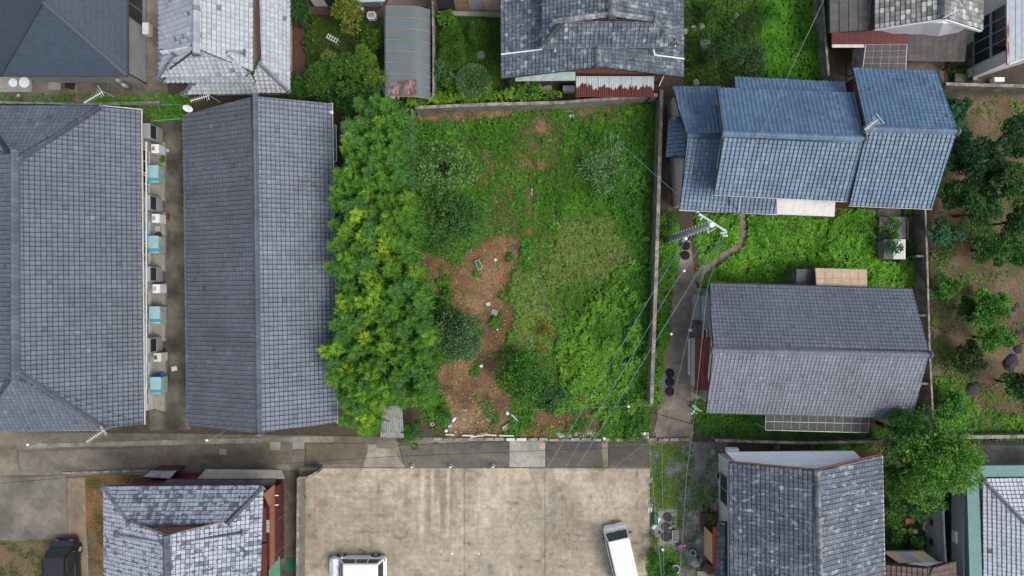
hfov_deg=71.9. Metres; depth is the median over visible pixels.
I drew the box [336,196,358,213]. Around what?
bamboo
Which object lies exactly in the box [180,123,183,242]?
alley weeds
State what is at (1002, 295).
orchard tree
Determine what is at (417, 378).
bamboo
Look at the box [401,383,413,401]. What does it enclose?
bamboo
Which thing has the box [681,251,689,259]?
manhole cover
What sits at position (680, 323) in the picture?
footpath
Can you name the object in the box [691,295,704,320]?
shed
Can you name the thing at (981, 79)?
paved yard
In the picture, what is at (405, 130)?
bamboo
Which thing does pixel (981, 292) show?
orchard tree
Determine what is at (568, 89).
air conditioner
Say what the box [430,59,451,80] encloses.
shrub
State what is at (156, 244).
storage bin
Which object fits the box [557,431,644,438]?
gravel
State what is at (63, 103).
block wall
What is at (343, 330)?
bamboo
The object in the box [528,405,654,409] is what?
rope
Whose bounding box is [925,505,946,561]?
block wall
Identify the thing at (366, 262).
bamboo
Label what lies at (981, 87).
block wall
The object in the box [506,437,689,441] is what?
kerb blocks
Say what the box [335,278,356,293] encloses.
bamboo
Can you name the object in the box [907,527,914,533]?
pot
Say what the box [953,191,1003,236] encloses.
orchard tree
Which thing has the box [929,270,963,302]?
orchard tree
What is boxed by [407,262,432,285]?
bamboo
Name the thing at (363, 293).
bamboo
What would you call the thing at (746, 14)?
clipped shrub
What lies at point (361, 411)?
bamboo
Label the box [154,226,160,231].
basin
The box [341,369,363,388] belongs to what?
bamboo
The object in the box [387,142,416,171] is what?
bamboo
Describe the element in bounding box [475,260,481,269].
planter
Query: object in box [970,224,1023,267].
orchard tree
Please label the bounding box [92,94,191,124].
alley weeds
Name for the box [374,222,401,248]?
bamboo
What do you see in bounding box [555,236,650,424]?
tall weeds
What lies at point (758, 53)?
garden tree
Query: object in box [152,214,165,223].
water heater
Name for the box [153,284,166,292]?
water heater
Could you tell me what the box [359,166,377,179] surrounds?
bamboo
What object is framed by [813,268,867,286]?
lean to
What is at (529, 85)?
shrub
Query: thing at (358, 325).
bamboo
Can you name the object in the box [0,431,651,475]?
road
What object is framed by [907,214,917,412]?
wall weeds
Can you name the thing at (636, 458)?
asphalt patch
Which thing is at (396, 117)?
bamboo
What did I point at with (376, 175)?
bamboo
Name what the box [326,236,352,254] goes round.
bamboo
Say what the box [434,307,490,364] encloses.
shrub
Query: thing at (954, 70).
wall weeds
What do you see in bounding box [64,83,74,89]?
doormat
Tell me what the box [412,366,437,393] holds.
bamboo
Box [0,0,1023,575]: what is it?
ground
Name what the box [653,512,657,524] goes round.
trolley
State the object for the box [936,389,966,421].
orchard tree
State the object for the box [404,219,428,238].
bamboo
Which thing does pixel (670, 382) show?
manhole cover
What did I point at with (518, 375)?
shrub
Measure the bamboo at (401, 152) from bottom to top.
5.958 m
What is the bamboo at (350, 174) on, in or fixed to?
on the ground at (838, 58)
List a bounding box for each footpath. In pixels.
[654,241,696,445]
[664,159,678,210]
[692,214,746,283]
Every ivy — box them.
[400,97,416,186]
[406,87,561,105]
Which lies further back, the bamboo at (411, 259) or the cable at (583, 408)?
the bamboo at (411, 259)
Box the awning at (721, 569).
[715,521,727,575]
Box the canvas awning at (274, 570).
[269,556,279,575]
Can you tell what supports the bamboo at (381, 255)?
on the ground at (838, 58)
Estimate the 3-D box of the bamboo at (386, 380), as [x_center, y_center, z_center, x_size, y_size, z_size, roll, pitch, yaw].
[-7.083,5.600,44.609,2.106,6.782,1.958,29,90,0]
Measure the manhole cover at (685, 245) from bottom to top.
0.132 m
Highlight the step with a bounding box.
[86,82,109,90]
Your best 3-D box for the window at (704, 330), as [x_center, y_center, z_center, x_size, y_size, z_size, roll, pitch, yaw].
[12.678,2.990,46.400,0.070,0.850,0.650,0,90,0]
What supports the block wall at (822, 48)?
on the ground at (838, 58)
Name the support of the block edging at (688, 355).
on the footpath at (680, 323)
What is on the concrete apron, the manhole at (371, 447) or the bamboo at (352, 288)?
the manhole at (371, 447)
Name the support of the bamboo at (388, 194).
on the ground at (838, 58)
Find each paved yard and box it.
[0,77,167,105]
[0,475,81,540]
[364,4,386,46]
[387,0,431,7]
[690,288,708,409]
[846,61,852,81]
[877,208,900,216]
[906,61,943,83]
[959,442,1023,463]
[972,75,985,82]
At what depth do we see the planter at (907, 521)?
47.75 m
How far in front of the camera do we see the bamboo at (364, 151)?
41.33 m
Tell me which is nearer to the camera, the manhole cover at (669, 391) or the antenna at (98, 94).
the antenna at (98, 94)
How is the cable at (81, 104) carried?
attached to the row house at (80, 344)
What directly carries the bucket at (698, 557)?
on the ground at (838, 58)
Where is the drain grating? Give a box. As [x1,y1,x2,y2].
[972,439,1023,444]
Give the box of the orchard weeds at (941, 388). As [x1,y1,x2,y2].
[932,376,1023,442]
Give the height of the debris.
0.050 m
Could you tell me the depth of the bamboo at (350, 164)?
41.96 m
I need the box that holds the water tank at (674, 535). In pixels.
[671,530,677,541]
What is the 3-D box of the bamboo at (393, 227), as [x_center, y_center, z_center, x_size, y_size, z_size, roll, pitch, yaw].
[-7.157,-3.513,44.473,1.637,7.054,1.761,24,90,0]
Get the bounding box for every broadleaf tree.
[877,403,947,464]
[883,453,925,503]
[892,420,988,511]
[892,474,948,522]
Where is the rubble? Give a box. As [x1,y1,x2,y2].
[448,409,494,437]
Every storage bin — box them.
[147,165,164,183]
[148,236,164,253]
[149,306,166,323]
[150,376,167,393]
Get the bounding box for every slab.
[654,508,676,547]
[693,320,700,327]
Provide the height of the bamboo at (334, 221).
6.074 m
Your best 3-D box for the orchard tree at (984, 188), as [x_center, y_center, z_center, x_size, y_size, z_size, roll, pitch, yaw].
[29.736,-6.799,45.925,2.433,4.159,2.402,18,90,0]
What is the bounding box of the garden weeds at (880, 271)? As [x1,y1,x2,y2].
[692,208,916,288]
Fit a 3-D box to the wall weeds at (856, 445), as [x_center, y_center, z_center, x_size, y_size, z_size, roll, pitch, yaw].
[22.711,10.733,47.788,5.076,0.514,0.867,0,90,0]
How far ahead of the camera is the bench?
47.60 m
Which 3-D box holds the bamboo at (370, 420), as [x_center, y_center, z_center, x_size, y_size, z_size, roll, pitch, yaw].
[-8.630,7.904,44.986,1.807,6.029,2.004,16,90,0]
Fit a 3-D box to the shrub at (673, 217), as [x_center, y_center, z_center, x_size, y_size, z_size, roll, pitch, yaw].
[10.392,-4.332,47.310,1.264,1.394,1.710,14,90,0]
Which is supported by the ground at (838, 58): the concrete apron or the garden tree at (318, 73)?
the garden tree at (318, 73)
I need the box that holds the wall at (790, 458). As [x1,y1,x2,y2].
[726,451,860,465]
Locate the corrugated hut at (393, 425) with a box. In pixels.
[380,405,403,437]
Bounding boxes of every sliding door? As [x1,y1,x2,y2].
[311,0,326,5]
[436,0,454,9]
[454,0,468,9]
[468,0,483,9]
[483,0,499,9]
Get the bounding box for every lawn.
[302,16,384,96]
[436,16,503,100]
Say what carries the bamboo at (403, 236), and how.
on the ground at (838, 58)
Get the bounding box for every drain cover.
[219,449,225,454]
[270,442,279,449]
[292,439,303,448]
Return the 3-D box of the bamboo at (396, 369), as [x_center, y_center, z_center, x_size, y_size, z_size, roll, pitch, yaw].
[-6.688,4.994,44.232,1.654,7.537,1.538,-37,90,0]
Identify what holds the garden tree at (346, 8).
on the ground at (838, 58)
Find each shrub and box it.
[158,155,165,162]
[397,418,424,450]
[412,140,477,198]
[415,188,495,259]
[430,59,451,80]
[431,301,461,325]
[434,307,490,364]
[436,9,455,33]
[436,25,463,52]
[437,407,451,426]
[438,42,465,69]
[440,76,455,95]
[441,286,457,303]
[455,63,492,100]
[468,19,492,45]
[492,346,554,402]
[508,79,540,101]
[535,318,557,340]
[535,383,575,417]
[538,344,546,352]
[546,401,566,416]
[552,221,560,228]
[575,130,639,200]
[645,551,666,573]
[648,534,659,544]
[659,212,678,234]
[660,565,677,575]
[708,514,715,524]
[733,11,762,40]
[734,57,765,77]
[877,213,901,238]
[885,236,903,255]
[885,525,903,543]
[886,498,906,516]
[899,258,912,266]
[907,507,925,521]
[909,535,927,549]
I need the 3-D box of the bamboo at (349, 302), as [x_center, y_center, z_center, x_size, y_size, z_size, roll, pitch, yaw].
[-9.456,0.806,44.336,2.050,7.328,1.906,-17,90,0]
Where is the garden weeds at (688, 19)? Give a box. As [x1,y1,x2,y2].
[684,0,768,86]
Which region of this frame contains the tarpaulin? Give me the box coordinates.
[388,79,416,94]
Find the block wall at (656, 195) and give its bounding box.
[646,90,663,403]
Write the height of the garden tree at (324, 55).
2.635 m
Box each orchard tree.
[925,215,966,250]
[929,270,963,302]
[936,180,969,211]
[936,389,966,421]
[945,141,969,175]
[947,95,972,124]
[951,135,1012,185]
[951,338,989,375]
[953,126,973,145]
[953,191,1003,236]
[954,294,976,322]
[963,161,998,198]
[968,292,1011,328]
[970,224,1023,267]
[973,287,993,300]
[973,321,1016,354]
[977,160,1023,202]
[987,197,1023,239]
[990,111,1023,159]
[995,371,1023,400]
[996,290,1013,305]
[1005,239,1023,268]
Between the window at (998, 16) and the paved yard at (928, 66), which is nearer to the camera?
the window at (998, 16)
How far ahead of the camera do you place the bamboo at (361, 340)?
42.18 m
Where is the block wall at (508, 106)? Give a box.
[415,93,657,113]
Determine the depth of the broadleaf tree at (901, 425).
43.37 m
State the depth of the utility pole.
39.71 m
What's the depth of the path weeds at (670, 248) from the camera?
47.81 m
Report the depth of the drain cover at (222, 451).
47.98 m
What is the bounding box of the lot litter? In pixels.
[424,107,617,437]
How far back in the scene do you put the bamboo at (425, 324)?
41.68 m
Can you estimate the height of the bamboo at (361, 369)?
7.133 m
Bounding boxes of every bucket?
[678,544,683,550]
[690,549,695,555]
[695,554,700,561]
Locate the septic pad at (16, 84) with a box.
[0,77,32,91]
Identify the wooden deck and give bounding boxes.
[701,512,714,530]
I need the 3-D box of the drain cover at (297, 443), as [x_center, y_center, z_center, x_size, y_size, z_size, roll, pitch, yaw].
[-14.515,10.604,47.984,0.800,0.015,0.640,0,90,0]
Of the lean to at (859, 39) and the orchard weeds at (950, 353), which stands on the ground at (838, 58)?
the orchard weeds at (950, 353)
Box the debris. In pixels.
[491,309,497,315]
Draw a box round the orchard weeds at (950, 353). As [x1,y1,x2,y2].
[930,95,1023,439]
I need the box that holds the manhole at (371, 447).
[367,444,375,451]
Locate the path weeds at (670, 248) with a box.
[654,212,680,409]
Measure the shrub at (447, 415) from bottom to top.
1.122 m
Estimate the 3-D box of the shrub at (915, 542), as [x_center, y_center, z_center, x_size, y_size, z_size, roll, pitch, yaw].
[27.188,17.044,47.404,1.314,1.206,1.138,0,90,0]
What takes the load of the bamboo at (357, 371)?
on the ground at (838, 58)
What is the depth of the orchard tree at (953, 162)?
45.34 m
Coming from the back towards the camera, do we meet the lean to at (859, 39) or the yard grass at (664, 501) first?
the yard grass at (664, 501)
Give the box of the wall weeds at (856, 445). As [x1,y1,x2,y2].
[810,443,884,451]
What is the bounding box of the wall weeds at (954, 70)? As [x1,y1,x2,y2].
[947,46,967,77]
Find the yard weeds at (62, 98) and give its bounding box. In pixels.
[0,92,191,105]
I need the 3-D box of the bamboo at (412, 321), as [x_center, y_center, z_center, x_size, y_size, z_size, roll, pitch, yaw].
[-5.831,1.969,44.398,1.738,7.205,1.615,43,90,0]
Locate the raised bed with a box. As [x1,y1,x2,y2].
[877,217,907,240]
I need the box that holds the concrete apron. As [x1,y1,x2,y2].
[362,447,404,467]
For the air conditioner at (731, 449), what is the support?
attached to the house at (814, 520)
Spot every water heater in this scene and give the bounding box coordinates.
[151,144,164,154]
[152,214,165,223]
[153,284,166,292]
[153,352,167,361]
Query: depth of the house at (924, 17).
43.50 m
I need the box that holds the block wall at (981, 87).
[943,82,1023,92]
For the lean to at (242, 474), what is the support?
attached to the house at (153, 527)
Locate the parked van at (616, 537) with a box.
[602,522,637,575]
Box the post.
[26,434,59,445]
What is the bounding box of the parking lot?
[300,468,649,575]
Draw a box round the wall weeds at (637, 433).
[623,104,654,443]
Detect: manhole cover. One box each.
[661,522,670,531]
[661,532,670,541]
[663,512,671,521]
[665,369,674,377]
[665,378,674,386]
[665,387,673,395]
[681,241,689,249]
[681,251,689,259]
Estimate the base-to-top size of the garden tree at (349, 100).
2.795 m
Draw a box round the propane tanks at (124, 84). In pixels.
[115,78,131,89]
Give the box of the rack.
[326,33,339,44]
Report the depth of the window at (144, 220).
46.68 m
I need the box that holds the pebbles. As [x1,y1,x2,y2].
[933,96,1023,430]
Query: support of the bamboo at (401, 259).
on the ground at (838, 58)
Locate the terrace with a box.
[150,142,166,411]
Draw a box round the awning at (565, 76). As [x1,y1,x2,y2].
[515,72,575,81]
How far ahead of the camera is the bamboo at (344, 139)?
41.23 m
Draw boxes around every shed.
[143,465,185,478]
[343,0,384,5]
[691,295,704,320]
[785,269,815,284]
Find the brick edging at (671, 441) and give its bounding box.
[652,440,689,441]
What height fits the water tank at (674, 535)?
0.280 m
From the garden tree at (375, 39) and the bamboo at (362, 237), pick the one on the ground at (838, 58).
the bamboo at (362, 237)
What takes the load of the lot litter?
on the ground at (838, 58)
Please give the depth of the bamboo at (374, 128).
42.38 m
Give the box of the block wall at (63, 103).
[0,101,162,105]
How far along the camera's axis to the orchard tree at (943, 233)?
45.77 m
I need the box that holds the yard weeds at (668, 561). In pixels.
[647,544,678,575]
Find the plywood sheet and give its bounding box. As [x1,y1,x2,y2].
[704,527,711,562]
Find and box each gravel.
[82,473,140,575]
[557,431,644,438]
[650,444,723,575]
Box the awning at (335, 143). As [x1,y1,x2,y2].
[333,125,336,161]
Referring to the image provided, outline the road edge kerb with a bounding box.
[62,469,150,473]
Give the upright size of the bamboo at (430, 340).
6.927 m
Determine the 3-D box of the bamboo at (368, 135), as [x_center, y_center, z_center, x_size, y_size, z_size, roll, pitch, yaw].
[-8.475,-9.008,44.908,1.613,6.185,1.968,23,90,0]
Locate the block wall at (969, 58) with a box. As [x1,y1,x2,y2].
[964,42,977,82]
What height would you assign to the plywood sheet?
1.570 m
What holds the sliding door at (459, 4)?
in the house at (483, 8)
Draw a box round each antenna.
[84,85,113,103]
[87,425,116,441]
[191,90,219,102]
[864,114,883,130]
[944,2,965,17]
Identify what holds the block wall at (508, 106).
on the ground at (838, 58)
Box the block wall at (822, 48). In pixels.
[812,0,829,80]
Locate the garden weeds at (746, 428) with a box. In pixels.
[690,399,925,438]
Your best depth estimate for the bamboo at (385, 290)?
42.61 m
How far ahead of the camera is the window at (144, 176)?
46.68 m
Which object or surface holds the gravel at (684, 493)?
on the ground at (838, 58)
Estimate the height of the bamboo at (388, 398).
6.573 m
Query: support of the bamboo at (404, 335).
on the ground at (838, 58)
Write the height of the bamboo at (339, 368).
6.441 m
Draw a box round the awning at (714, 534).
[712,527,716,568]
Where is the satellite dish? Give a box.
[183,105,192,113]
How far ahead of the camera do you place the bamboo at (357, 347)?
41.85 m
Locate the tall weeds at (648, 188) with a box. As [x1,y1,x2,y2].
[573,113,654,226]
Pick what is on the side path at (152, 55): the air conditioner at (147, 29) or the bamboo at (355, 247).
the air conditioner at (147, 29)
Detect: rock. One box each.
[477,51,484,59]
[645,478,651,484]
[690,556,702,567]
[693,78,698,85]
[693,515,699,523]
[695,538,701,546]
[699,39,709,48]
[700,560,714,574]
[711,502,717,511]
[965,382,980,395]
[1003,353,1018,371]
[1013,345,1021,353]
[1015,329,1022,335]
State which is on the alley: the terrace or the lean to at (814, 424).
the terrace
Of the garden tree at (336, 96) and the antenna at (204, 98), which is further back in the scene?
the garden tree at (336, 96)
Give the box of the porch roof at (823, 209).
[759,199,834,218]
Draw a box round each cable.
[0,446,648,483]
[4,101,132,104]
[482,241,684,573]
[505,245,701,575]
[518,236,721,574]
[649,407,661,569]
[655,413,754,441]
[662,252,708,554]
[680,238,722,566]
[701,240,721,516]
[713,0,823,220]
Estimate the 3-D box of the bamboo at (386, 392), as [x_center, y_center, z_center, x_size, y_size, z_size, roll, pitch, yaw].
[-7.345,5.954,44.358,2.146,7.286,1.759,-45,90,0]
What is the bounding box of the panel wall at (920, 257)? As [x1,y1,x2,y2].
[906,209,933,416]
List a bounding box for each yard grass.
[648,442,694,512]
[665,447,718,575]
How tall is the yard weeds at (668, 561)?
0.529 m
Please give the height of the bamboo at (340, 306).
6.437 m
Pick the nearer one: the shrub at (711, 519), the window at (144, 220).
the window at (144, 220)
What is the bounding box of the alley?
[148,118,190,429]
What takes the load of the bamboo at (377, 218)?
on the ground at (838, 58)
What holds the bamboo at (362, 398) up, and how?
on the ground at (838, 58)
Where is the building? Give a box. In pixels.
[940,464,1023,575]
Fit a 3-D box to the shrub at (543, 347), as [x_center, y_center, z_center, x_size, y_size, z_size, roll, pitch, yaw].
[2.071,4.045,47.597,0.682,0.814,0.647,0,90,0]
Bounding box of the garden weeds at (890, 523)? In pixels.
[883,441,961,549]
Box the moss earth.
[0,543,41,575]
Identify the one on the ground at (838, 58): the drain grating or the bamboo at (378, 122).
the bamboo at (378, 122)
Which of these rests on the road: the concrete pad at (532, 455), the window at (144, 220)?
the concrete pad at (532, 455)
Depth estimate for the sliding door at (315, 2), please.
47.09 m
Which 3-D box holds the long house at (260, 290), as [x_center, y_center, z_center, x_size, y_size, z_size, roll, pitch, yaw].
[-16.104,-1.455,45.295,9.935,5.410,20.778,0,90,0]
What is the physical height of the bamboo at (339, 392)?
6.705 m
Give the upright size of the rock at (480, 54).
0.196 m
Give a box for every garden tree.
[288,70,307,99]
[290,0,311,23]
[299,13,319,32]
[302,34,323,53]
[303,60,337,99]
[314,49,339,73]
[318,82,348,110]
[325,51,361,96]
[330,0,365,35]
[333,91,367,120]
[343,43,387,89]
[346,72,385,101]
[352,33,374,54]
[360,27,384,50]
[684,45,707,76]
[699,0,723,27]
[701,27,745,70]
[735,34,768,71]
[758,0,780,22]
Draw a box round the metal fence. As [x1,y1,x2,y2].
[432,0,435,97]
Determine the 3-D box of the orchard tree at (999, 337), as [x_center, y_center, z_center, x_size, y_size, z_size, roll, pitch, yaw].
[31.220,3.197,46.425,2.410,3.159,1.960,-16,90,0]
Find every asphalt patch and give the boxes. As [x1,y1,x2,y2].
[17,447,154,471]
[304,442,366,465]
[398,440,508,466]
[545,441,602,466]
[608,441,648,466]
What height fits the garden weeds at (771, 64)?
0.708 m
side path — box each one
[66,476,87,575]
[146,0,158,76]
[279,470,297,575]
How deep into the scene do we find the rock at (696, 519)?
47.93 m
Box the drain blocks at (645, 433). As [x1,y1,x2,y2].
[641,432,648,438]
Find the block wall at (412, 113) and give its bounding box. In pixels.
[411,109,415,249]
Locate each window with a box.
[129,0,143,26]
[143,149,148,172]
[143,175,148,193]
[144,220,148,243]
[144,246,148,263]
[145,291,148,314]
[145,317,148,333]
[145,361,148,385]
[145,387,148,404]
[703,328,706,337]
[720,471,726,506]
[973,13,990,65]
[991,3,1005,56]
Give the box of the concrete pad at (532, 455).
[509,440,544,466]
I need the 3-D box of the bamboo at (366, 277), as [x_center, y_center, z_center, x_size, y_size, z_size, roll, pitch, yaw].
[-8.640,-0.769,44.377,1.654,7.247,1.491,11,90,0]
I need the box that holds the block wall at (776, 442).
[711,436,882,449]
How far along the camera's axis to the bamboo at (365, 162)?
41.87 m
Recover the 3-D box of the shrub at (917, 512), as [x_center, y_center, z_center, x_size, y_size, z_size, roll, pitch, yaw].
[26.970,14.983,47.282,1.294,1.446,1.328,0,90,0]
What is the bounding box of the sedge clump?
[615,275,651,326]
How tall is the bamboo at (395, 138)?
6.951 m
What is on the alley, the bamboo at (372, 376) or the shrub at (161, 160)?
the shrub at (161, 160)
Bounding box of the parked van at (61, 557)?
[41,536,82,575]
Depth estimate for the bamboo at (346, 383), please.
41.24 m
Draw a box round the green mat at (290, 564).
[285,558,295,571]
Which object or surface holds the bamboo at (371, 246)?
on the ground at (838, 58)
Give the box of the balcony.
[261,483,286,575]
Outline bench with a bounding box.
[538,85,551,92]
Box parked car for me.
[330,554,386,575]
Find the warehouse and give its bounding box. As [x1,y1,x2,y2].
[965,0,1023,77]
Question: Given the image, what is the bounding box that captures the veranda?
[293,7,305,80]
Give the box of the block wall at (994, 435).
[954,433,1023,438]
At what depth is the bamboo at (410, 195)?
42.51 m
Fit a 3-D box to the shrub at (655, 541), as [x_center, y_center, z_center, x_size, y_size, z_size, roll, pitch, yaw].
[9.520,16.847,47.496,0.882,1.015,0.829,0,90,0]
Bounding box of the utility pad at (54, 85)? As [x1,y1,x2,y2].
[48,82,60,89]
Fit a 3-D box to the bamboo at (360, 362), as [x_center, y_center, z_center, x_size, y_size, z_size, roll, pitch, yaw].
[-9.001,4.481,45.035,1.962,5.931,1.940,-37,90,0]
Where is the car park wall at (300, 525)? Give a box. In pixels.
[296,466,323,575]
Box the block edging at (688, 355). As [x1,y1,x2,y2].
[688,338,689,374]
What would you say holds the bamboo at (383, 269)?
on the ground at (838, 58)
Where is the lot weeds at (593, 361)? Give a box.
[415,102,654,442]
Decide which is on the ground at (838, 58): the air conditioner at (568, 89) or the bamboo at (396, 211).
the bamboo at (396, 211)
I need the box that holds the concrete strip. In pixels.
[25,436,332,447]
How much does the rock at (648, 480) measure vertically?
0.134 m
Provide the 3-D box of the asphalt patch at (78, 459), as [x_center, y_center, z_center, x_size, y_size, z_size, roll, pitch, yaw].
[-28.921,11.652,48.006,9.398,0.020,1.538,-2,90,0]
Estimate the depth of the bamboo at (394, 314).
41.90 m
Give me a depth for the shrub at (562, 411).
47.28 m
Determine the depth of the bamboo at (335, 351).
41.84 m
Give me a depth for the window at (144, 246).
46.68 m
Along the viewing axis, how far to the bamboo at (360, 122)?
42.58 m
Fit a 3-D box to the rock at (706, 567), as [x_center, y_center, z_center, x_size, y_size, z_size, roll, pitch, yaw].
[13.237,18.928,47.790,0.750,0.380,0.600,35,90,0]
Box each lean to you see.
[162,479,275,485]
[197,469,285,478]
[576,76,653,103]
[690,338,710,389]
[754,415,868,432]
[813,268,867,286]
[831,30,908,47]
[849,44,906,77]
[906,29,967,70]
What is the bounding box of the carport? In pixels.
[385,5,429,103]
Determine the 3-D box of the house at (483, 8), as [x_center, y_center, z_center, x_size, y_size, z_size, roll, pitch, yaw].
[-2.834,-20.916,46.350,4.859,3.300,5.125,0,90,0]
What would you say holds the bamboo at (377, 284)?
on the ground at (838, 58)
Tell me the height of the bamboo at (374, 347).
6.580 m
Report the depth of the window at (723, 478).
46.71 m
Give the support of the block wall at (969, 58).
on the ground at (838, 58)
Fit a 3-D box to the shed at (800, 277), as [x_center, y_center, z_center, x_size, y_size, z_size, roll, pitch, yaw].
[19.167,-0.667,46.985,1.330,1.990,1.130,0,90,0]
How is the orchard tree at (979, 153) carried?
on the ground at (838, 58)
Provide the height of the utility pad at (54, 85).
0.090 m
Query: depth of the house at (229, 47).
43.09 m
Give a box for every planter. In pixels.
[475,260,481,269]
[502,422,511,430]
[904,517,914,523]
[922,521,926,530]
[952,73,967,82]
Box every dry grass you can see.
[477,128,565,264]
[510,216,630,350]
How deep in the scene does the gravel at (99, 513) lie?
47.98 m
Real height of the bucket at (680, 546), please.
0.290 m
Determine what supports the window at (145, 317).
in the row house at (80, 344)
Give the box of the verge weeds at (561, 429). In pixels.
[515,422,645,440]
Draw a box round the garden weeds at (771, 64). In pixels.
[749,0,829,80]
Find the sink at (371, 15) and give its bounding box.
[367,11,376,20]
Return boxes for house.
[0,0,146,83]
[0,103,162,431]
[100,473,280,575]
[154,0,292,96]
[182,92,338,435]
[296,0,340,16]
[433,0,500,17]
[500,0,683,85]
[665,67,961,214]
[699,282,933,418]
[718,449,884,575]
[824,0,984,41]
[885,549,956,575]
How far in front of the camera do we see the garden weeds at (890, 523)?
47.89 m
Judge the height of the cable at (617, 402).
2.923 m
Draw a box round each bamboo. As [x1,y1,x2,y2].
[317,338,340,360]
[323,256,345,275]
[323,369,343,383]
[324,353,352,371]
[325,372,343,393]
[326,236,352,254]
[327,215,353,232]
[327,308,347,333]
[328,184,352,205]
[328,195,354,219]
[329,339,349,355]
[330,164,346,178]
[331,166,354,194]
[331,236,354,259]
[331,302,352,316]
[331,355,350,374]
[332,172,356,196]
[332,264,358,282]
[332,329,357,349]
[333,234,356,253]
[334,220,356,239]
[334,291,348,304]
[334,386,352,403]
[335,250,359,266]
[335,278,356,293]
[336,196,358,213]
[337,326,352,338]
[337,392,355,412]
[337,411,356,429]
[338,142,360,159]
[338,308,356,328]
[338,360,355,377]
[339,131,370,152]
[339,218,360,241]
[340,116,358,134]
[340,267,357,280]
[341,119,366,147]
[341,304,360,316]
[341,338,359,357]
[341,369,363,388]
[341,372,363,392]
[342,165,361,180]
[342,278,363,293]
[343,181,358,198]
[343,213,361,228]
[343,254,361,269]
[343,291,368,313]
[343,387,362,407]
[344,151,363,173]
[344,349,366,367]
[344,401,366,415]
[345,158,362,171]
[345,322,367,339]
[346,257,367,277]
[347,133,371,153]
[347,240,365,258]
[348,207,367,225]
[348,339,372,359]
[349,396,376,418]
[350,173,366,189]
[350,195,370,215]
[351,96,371,119]
[351,315,377,333]
[351,327,368,342]
[351,414,361,429]
[352,376,372,392]
[353,115,367,134]
[353,295,378,311]
[354,175,374,190]
[354,307,366,319]
[354,349,364,376]
[354,353,369,374]
[354,384,381,403]
[355,115,371,139]
[355,189,376,205]
[355,228,370,242]
[355,404,374,421]
[355,421,380,439]
[356,271,384,291]
[357,145,375,162]
[357,215,377,231]
[357,251,384,273]
[357,328,379,346]
[357,353,386,372]
[358,188,379,204]
[358,285,373,297]
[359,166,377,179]
[359,228,373,243]
[359,241,381,254]
[359,268,380,281]
[360,153,381,167]
[360,308,382,328]
[361,219,387,244]
[361,379,378,396]
[361,408,387,429]
[362,176,383,196]
[363,106,381,119]
[363,206,379,220]
[363,304,380,319]
[363,355,392,369]
[363,366,389,384]
[364,131,387,152]
[364,288,389,308]
[364,325,386,340]
[364,339,377,355]
[364,414,388,436]
[365,114,376,131]
[365,236,379,252]
[366,154,398,173]
[366,268,390,297]
[366,393,384,404]
[368,93,389,120]
[368,126,384,142]
[368,145,389,162]
[368,208,386,224]
[369,202,386,215]
[369,251,382,266]
[369,268,388,281]
[369,372,390,394]
[369,394,392,415]
[370,130,390,147]
[370,337,391,360]
[372,114,387,134]
[373,279,394,299]
[374,170,398,191]
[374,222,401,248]
[375,143,393,163]
[375,192,389,208]
[375,322,394,339]
[375,331,398,353]
[375,356,400,375]
[376,163,390,174]
[376,248,393,266]
[376,295,396,317]
[376,315,394,328]
[377,173,407,195]
[377,237,392,253]
[378,95,407,114]
[378,254,405,282]
[378,378,395,397]
[379,201,394,221]
[379,210,395,229]
[380,113,407,130]
[380,122,389,137]
[380,343,397,358]
[381,102,407,122]
[381,312,402,327]
[382,192,399,208]
[382,254,402,272]
[383,230,407,252]
[383,298,405,316]
[383,365,405,389]
[384,157,421,180]
[384,220,402,238]
[384,260,405,282]
[384,389,397,404]
[385,329,397,342]
[386,127,410,143]
[386,279,404,301]
[387,128,414,153]
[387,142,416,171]
[388,367,412,390]
[389,173,409,192]
[389,173,414,194]
[389,267,403,282]
[389,353,400,366]
[390,194,403,210]
[390,231,417,250]
[390,306,410,323]
[390,362,406,381]
[390,382,410,401]
[391,109,414,129]
[391,205,420,227]
[391,311,410,333]
[391,397,409,409]
[392,168,425,192]
[392,291,422,307]
[392,321,415,342]
[392,339,413,357]
[393,108,420,143]
[394,143,416,168]
[394,210,424,237]
[394,237,414,257]
[394,311,410,323]
[395,252,416,268]
[395,351,426,365]
[396,135,420,167]
[396,329,416,350]
[397,187,420,208]
[397,236,426,261]
[398,190,422,213]
[398,213,425,239]
[398,271,425,288]
[398,273,424,297]
[398,328,416,341]
[399,203,426,218]
[399,365,413,384]
[401,355,422,373]
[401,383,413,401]
[402,247,427,270]
[403,298,415,314]
[403,308,433,332]
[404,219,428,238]
[405,260,427,278]
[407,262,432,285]
[407,309,434,321]
[408,385,436,408]
[409,281,442,308]
[409,335,432,351]
[409,360,428,380]
[409,362,432,389]
[412,295,434,317]
[412,336,429,352]
[412,364,442,393]
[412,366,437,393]
[413,315,437,339]
[413,349,437,366]
[413,365,440,389]
[414,378,442,406]
[415,321,445,348]
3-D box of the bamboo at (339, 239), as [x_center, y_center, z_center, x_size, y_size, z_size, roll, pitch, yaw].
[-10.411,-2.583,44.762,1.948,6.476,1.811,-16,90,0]
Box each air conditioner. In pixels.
[142,22,152,36]
[562,85,574,93]
[725,447,738,451]
[952,529,957,543]
[990,77,1004,83]
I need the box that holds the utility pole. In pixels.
[664,211,727,242]
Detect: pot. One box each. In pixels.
[671,564,680,573]
[899,528,906,534]
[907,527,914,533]
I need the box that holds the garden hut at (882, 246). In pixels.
[876,239,905,258]
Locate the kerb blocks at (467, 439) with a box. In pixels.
[433,437,503,440]
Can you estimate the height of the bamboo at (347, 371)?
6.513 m

